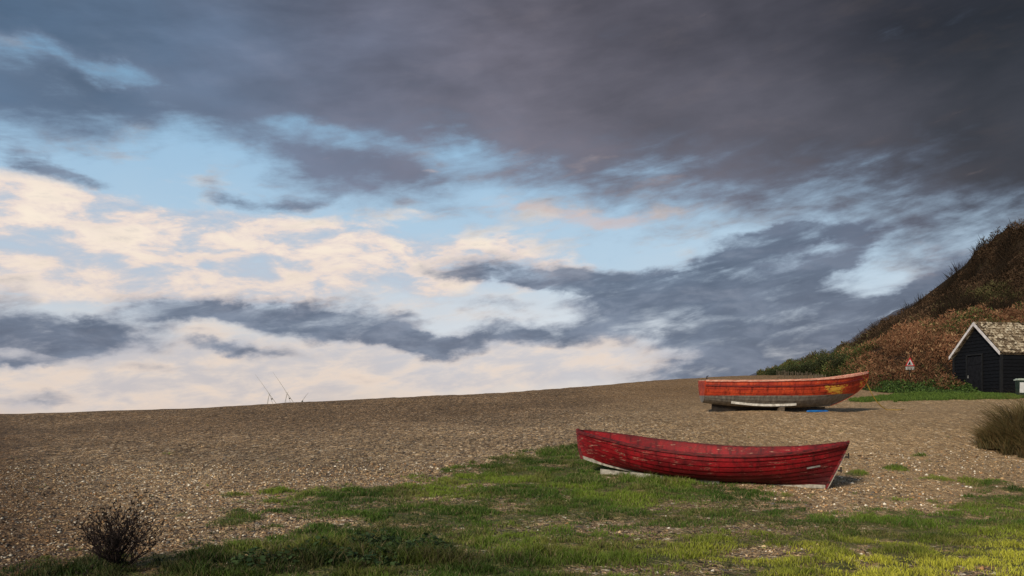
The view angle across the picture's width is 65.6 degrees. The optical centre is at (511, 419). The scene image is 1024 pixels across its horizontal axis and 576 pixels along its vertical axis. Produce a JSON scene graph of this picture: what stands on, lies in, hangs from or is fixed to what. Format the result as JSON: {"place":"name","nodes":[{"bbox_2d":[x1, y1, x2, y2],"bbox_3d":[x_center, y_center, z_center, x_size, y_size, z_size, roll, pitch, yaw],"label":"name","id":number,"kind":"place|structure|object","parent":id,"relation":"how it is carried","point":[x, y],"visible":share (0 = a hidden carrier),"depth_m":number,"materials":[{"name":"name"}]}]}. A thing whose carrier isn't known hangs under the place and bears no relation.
{"place":"outdoors","nodes":[
{"label":"outdoors","id":0,"kind":"place"},
{"bbox_2d":[0,375,1023,575],"bbox_3d":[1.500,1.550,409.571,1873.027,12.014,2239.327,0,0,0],"label":"ground","id":1,"kind":"structure","parent":0,"point":[438,429],"depth_m":17.89,"materials":[{"name":"brown gravel"}]},
{"bbox_2d":[70,487,172,575],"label":"bare shrub","id":2,"kind":"object","parent":1,"relation":"on","point":[111,543],"visible":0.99,"depth_m":7.71,"materials":[{"name":"brown plant"}]},
{"bbox_2d":[228,545,279,568],"bbox_3d":[-2.613,1.393,8.062,0.522,0.230,0.509,0,0,0],"label":"mallow plant","id":3,"kind":"object","parent":1,"relation":"on","point":[262,557],"visible":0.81,"depth_m":8.00,"materials":[{"name":"green plant"}]},
{"bbox_2d":[271,545,311,564],"bbox_3d":[-2.265,1.403,8.240,0.518,0.196,0.512,0,0,0],"label":"mallow plant","id":4,"kind":"object","parent":1,"relation":"on","point":[287,552],"visible":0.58,"depth_m":8.16,"materials":[{"name":"green plant"}]},
{"bbox_2d":[301,535,342,552],"bbox_3d":[-2.082,1.356,8.576,0.512,0.226,0.493,0,0,-32],"label":"mallow plant","id":5,"kind":"object","parent":1,"relation":"on","point":[333,544],"visible":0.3,"depth_m":8.55,"materials":[{"name":"green plant"}]},
{"bbox_2d":[317,547,365,566],"bbox_3d":[-1.768,1.414,8.225,0.535,0.198,0.530,0,0,0],"label":"mallow plant","id":6,"kind":"object","parent":1,"relation":"on","point":[349,554],"visible":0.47,"depth_m":8.18,"materials":[{"name":"green plant"}]},
{"bbox_2d":[338,530,382,546],"bbox_3d":[-1.732,1.364,9.044,0.535,0.211,0.520,0,0,0],"label":"mallow plant","id":7,"kind":"object","parent":1,"relation":"on","point":[353,540],"visible":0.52,"depth_m":9.01,"materials":[{"name":"green plant"}]},
{"bbox_2d":[362,528,399,543],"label":"mallow plant","id":8,"kind":"object","parent":1,"relation":"on","point":[382,538],"visible":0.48,"depth_m":9.24,"materials":[{"name":"green plant"}]},
{"bbox_2d":[357,545,407,567],"bbox_3d":[-1.323,1.393,8.101,0.539,0.236,0.529,0,0,0],"label":"mallow plant","id":9,"kind":"object","parent":1,"relation":"on","point":[376,562],"visible":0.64,"depth_m":8.02,"materials":[{"name":"green plant"}]},
{"bbox_2d":[382,535,420,553],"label":"mallow plant","id":10,"kind":"object","parent":1,"relation":"on","point":[399,543],"visible":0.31,"depth_m":8.65,"materials":[{"name":"green plant"}]},
{"bbox_2d":[403,533,449,548],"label":"mallow plant","id":11,"kind":"object","parent":1,"relation":"on","point":[430,541],"visible":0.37,"depth_m":8.88,"materials":[{"name":"green plant"}]},
{"bbox_2d":[422,538,464,558],"bbox_3d":[-0.760,1.381,8.450,0.485,0.244,0.522,0,0,-39],"label":"mallow plant","id":12,"kind":"object","parent":1,"relation":"on","point":[451,546],"visible":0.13,"depth_m":8.43,"materials":[{"name":"green plant"}]},
{"bbox_2d":[0,391,1023,575],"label":"grass","id":13,"kind":"structure","parent":1,"relation":"on","point":[450,565],"depth_m":9.83,"materials":[{"name":"green plant"}]},
{"bbox_2d":[600,469,628,474],"bbox_3d":[2.067,1.081,15.891,0.620,0.188,0.040,0,0,25],"label":"support board","id":14,"kind":"object","parent":1,"relation":"on","point":[606,471],"visible":0.51,"depth_m":15.92,"materials":[{"name":"white paint"}]},
{"bbox_2d":[630,472,719,483],"bbox_3d":[3.083,1.127,15.135,1.700,0.220,0.040,0,0,25],"label":"support board","id":15,"kind":"object","parent":1,"relation":"on","point":[638,474],"visible":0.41,"depth_m":15.21,"materials":[{"name":"white paint"}]},
{"bbox_2d":[576,429,849,488],"bbox_3d":[3.651,0.709,15.141,5.126,1.060,1.667,0,4,25],"label":"rowing boat","id":16,"kind":"object","parent":1,"relation":"on","point":[811,466],"visible":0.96,"depth_m":14.60,"materials":[{"name":"red paint"}]},
{"bbox_2d":[762,365,785,374],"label":"gorse bush","id":17,"kind":"object","parent":1,"relation":"on","point":[769,372],"visible":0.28,"depth_m":57.91,"materials":[{"name":"green plant"}]},
{"bbox_2d":[777,407,784,410],"bbox_3d":[8.371,-0.307,24.758,0.160,0.170,0.220,0,0,-6],"label":"timber block","id":18,"kind":"object","parent":1,"relation":"on","point":[780,408],"depth_m":24.65,"materials":[{"name":"brown wood"}]},
{"bbox_2d":[698,371,868,410],"bbox_3d":[8.607,-0.911,25.122,5.187,1.250,1.838,0,2,4],"label":"fishing boat","id":19,"kind":"object","parent":1,"relation":"on","point":[787,394],"visible":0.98,"depth_m":24.57,"materials":[{"name":"orange paint"}]},
{"bbox_2d":[862,372,903,409],"bbox_3d":[11.788,-0.902,25.348,1.903,1.184,0.223,0,0,-26],"label":"mooring rope","id":20,"kind":"object","parent":19,"relation":"hanging from","point":[876,400],"visible":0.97,"depth_m":25.31,"materials":[{"name":"brown fabric"}]},
{"bbox_2d":[772,359,812,374],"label":"gorse bush","id":21,"kind":"object","parent":1,"relation":"on","point":[789,368],"visible":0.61,"depth_m":55.63,"materials":[{"name":"green plant"}]},
{"bbox_2d":[778,370,825,378],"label":"paling fence","id":22,"kind":"object","parent":1,"relation":"on","point":[787,375],"visible":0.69,"depth_m":49.46,"materials":[{"name":"brown wood"}]},
{"bbox_2d":[862,379,982,392],"bbox_3d":[20.053,-1.616,36.378,8.352,1.068,7.558,0,0,21],"label":"ivy","id":23,"kind":"object","parent":1,"relation":"on","point":[887,386],"visible":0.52,"depth_m":34.64,"materials":[{"name":"green plant"}]},
{"bbox_2d":[949,322,1023,393],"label":"beach hut","id":24,"kind":"object","parent":1,"relation":"on","point":[986,356],"visible":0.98,"depth_m":33.86,"materials":[{"name":"black wood"}]},
{"bbox_2d":[967,356,980,390],"bbox_3d":[19.964,-1.882,34.359,0.073,1.660,0.768,0,0,-11],"label":"door","id":25,"kind":"structure","parent":24,"relation":"in","point":[973,363],"depth_m":34.34,"materials":[{"name":"black wood"}]},
{"bbox_2d":[953,392,1023,448],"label":"tall grass clump","id":26,"kind":"object","parent":1,"relation":"on","point":[985,436],"visible":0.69,"depth_m":17.50,"materials":[{"name":"green plant"}]},
{"bbox_2d":[988,415,1023,456],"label":"tall grass clump","id":27,"kind":"object","parent":1,"relation":"on","point":[1018,449],"visible":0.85,"depth_m":16.91,"materials":[{"name":"brown plant"}]},
{"bbox_2d":[995,387,1023,412],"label":"tall grass clump","id":28,"kind":"object","parent":1,"relation":"on","point":[1014,403],"visible":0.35,"depth_m":18.54,"materials":[{"name":"brown plant"}]},
{"bbox_2d":[1013,378,1023,394],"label":"litter bin","id":29,"kind":"object","parent":1,"relation":"on","point":[1019,385],"visible":0.9,"depth_m":30.89,"materials":[{"name":"white plastic"}]},
{"bbox_2d":[0,0,1023,413],"label":"sky","id":30,"kind":"structure","parent":0,"point":[201,200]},
{"bbox_2d":[806,410,828,411],"bbox_3d":[9.512,-0.267,24.753,0.702,0.072,0.072,0,0,-3],"label":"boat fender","id":31,"kind":"object","parent":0,"point":[817,411],"visible":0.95,"depth_m":24.72,"materials":[{"name":"blue plastic"}]},
{"bbox_2d":[749,301,917,375],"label":"headland","id":32,"kind":"structure","parent":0,"point":[868,327],"depth_m":254.10,"materials":[{"name":"green plant"}]},
{"bbox_2d":[828,225,1023,391],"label":"hillside","id":33,"kind":"structure","parent":0,"point":[984,267],"depth_m":53.08,"materials":[{"name":"brown plant"}]},
{"bbox_2d":[792,360,819,374],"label":"gorse bush","id":34,"kind":"object","parent":33,"relation":"on","point":[807,367],"visible":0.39,"depth_m":54.93,"materials":[{"name":"green plant"}]},
{"bbox_2d":[802,347,840,369],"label":"gorse bush","id":35,"kind":"object","parent":33,"relation":"on","point":[824,358],"visible":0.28,"depth_m":52.05,"materials":[{"name":"green plant"}]},
{"bbox_2d":[828,350,850,367],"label":"gorse bush","id":36,"kind":"object","parent":33,"relation":"on","point":[836,361],"visible":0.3,"depth_m":48.07,"materials":[{"name":"green plant"}]},
{"bbox_2d":[756,219,1023,389],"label":"bracken","id":37,"kind":"object","parent":33,"relation":"on","point":[961,308],"visible":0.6,"depth_m":51.09,"materials":[{"name":"brown plant"}]},
{"bbox_2d":[905,358,914,379],"bbox_3d":[18.018,-2.194,36.016,0.423,1.227,0.073,0,0,0],"label":"warning sign","id":38,"kind":"object","parent":33,"relation":"on","point":[909,363],"visible":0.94,"depth_m":35.99,"materials":[{"name":"metal"}]}
]}

